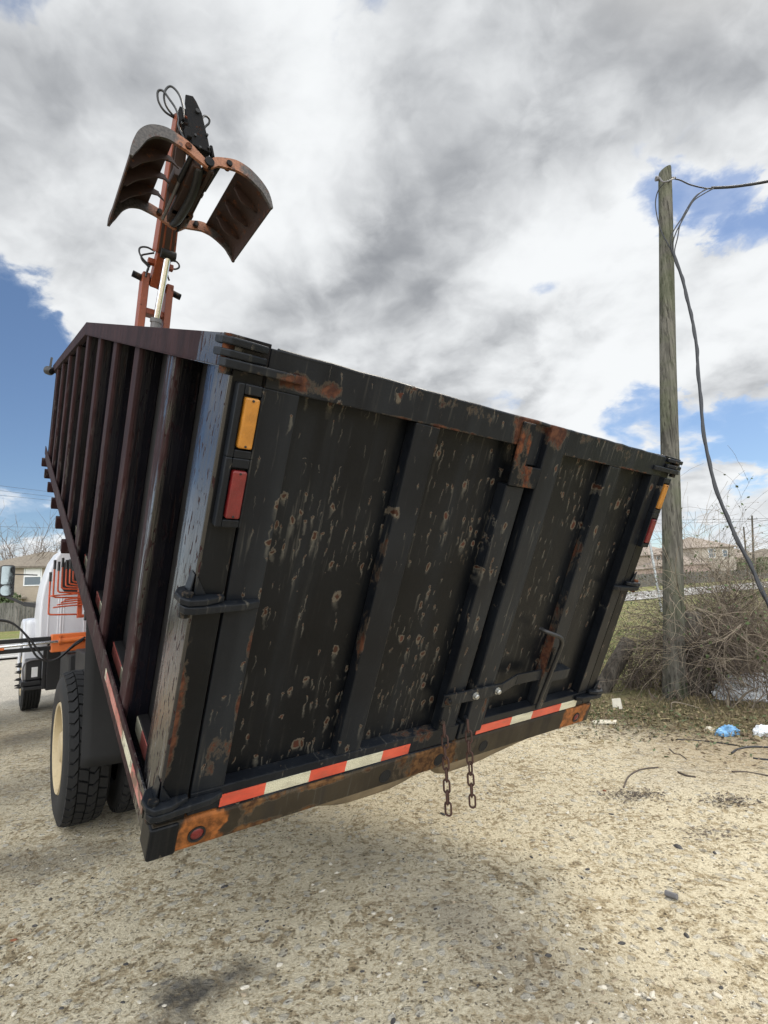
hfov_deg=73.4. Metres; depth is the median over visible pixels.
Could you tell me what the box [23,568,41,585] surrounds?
window frame
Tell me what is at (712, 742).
wire
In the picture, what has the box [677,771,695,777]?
stick
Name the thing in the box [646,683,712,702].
bramble
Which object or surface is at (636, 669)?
bramble
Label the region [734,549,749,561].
house
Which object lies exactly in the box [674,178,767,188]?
overhead cable
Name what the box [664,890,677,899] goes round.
pipe piece
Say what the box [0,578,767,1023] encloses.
ground
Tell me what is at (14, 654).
road
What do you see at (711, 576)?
bush
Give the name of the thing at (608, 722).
board scrap
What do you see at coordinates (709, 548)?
window frame
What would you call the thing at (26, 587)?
house
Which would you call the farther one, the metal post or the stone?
the metal post
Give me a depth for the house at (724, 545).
95.76 m
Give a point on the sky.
(463, 193)
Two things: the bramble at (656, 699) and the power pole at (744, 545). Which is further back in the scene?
the power pole at (744, 545)
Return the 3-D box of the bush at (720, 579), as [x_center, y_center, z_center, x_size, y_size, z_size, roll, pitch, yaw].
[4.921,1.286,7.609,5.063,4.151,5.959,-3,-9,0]
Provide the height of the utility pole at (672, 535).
7.912 m
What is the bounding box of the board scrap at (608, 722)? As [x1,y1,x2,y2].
[592,720,616,724]
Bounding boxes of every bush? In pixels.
[602,518,767,717]
[606,471,767,680]
[608,446,767,709]
[610,500,767,654]
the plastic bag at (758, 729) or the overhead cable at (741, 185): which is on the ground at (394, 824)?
the plastic bag at (758, 729)
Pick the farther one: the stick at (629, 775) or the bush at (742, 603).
the bush at (742, 603)
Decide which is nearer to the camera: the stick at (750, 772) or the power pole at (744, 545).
the stick at (750, 772)
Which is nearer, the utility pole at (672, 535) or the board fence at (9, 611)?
the utility pole at (672, 535)
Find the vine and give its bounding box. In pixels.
[601,587,767,716]
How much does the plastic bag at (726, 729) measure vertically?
0.103 m
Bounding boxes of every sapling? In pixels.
[684,560,767,676]
[710,538,748,592]
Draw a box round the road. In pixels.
[0,582,767,657]
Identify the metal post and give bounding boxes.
[649,542,662,611]
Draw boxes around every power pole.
[743,527,748,577]
[748,515,757,579]
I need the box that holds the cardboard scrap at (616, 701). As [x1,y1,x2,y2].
[612,698,621,709]
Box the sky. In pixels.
[0,0,767,560]
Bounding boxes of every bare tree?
[0,500,63,563]
[2,509,61,564]
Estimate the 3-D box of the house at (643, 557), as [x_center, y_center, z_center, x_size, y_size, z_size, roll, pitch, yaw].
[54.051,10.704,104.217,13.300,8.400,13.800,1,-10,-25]
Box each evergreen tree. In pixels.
[0,593,21,616]
[736,559,749,569]
[747,556,767,578]
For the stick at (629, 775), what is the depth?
4.08 m
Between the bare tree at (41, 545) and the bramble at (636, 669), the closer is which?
the bramble at (636, 669)
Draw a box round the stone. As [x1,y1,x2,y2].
[673,844,682,848]
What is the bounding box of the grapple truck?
[0,85,682,861]
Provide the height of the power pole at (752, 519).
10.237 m
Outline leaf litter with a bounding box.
[549,692,767,780]
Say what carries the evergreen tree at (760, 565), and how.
on the ground at (394, 824)
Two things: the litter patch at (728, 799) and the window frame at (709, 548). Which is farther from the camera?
the window frame at (709, 548)
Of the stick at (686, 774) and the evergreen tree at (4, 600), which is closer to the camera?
the stick at (686, 774)
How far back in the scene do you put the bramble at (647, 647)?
8.24 m
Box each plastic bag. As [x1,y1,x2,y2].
[715,724,739,736]
[752,724,767,736]
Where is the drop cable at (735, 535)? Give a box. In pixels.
[670,187,767,606]
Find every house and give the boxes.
[0,552,57,623]
[635,546,661,573]
[651,537,735,572]
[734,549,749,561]
[740,549,767,567]
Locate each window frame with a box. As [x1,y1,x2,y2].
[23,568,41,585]
[708,548,715,557]
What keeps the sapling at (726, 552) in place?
on the ground at (394, 824)
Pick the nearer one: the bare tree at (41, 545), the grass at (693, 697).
the grass at (693, 697)
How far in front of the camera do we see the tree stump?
6.72 m
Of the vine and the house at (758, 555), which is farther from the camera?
the house at (758, 555)
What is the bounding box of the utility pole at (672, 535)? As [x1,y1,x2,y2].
[655,165,688,699]
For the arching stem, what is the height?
0.182 m
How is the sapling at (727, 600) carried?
on the ground at (394, 824)
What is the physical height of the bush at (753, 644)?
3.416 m
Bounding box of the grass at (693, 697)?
[578,602,767,736]
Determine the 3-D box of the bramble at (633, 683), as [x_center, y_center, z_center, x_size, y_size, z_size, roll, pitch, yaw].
[3.633,2.558,7.310,1.694,1.455,1.703,-3,-9,0]
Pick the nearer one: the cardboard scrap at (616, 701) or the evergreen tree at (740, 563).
the cardboard scrap at (616, 701)
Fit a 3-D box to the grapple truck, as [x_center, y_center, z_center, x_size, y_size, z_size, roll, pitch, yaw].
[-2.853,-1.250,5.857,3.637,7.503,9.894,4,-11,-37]
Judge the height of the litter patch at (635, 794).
0.023 m
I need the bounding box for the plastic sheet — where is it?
[711,672,767,701]
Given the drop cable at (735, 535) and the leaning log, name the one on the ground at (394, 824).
the leaning log
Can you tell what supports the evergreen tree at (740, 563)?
on the ground at (394, 824)
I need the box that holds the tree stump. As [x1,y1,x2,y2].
[685,612,714,695]
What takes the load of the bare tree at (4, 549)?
on the ground at (394, 824)
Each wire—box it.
[675,738,742,746]
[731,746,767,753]
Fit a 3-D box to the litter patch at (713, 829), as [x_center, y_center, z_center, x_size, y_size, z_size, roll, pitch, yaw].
[1.897,1.913,3.083,0.501,0.021,0.208,-1,-9,-10]
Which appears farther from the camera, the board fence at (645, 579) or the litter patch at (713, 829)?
the board fence at (645, 579)
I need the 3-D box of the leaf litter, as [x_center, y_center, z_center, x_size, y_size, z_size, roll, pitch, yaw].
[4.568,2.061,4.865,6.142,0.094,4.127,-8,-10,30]
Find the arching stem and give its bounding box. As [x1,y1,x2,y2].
[671,702,699,709]
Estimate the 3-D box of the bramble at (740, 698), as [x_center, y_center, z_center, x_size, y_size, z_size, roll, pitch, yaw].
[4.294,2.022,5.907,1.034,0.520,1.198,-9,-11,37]
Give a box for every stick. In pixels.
[623,767,658,787]
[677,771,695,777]
[732,771,767,775]
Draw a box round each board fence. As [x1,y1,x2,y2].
[0,601,35,631]
[635,569,767,586]
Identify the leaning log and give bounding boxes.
[597,637,636,693]
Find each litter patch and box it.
[589,787,674,809]
[653,824,748,842]
[678,792,765,812]
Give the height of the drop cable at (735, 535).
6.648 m
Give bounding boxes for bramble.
[598,641,661,696]
[598,645,661,682]
[626,615,662,675]
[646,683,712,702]
[690,657,753,701]
[712,662,767,708]
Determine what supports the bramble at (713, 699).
on the ground at (394, 824)
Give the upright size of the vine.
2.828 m
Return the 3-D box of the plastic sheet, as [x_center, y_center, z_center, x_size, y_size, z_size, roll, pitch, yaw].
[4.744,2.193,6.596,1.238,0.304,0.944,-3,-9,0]

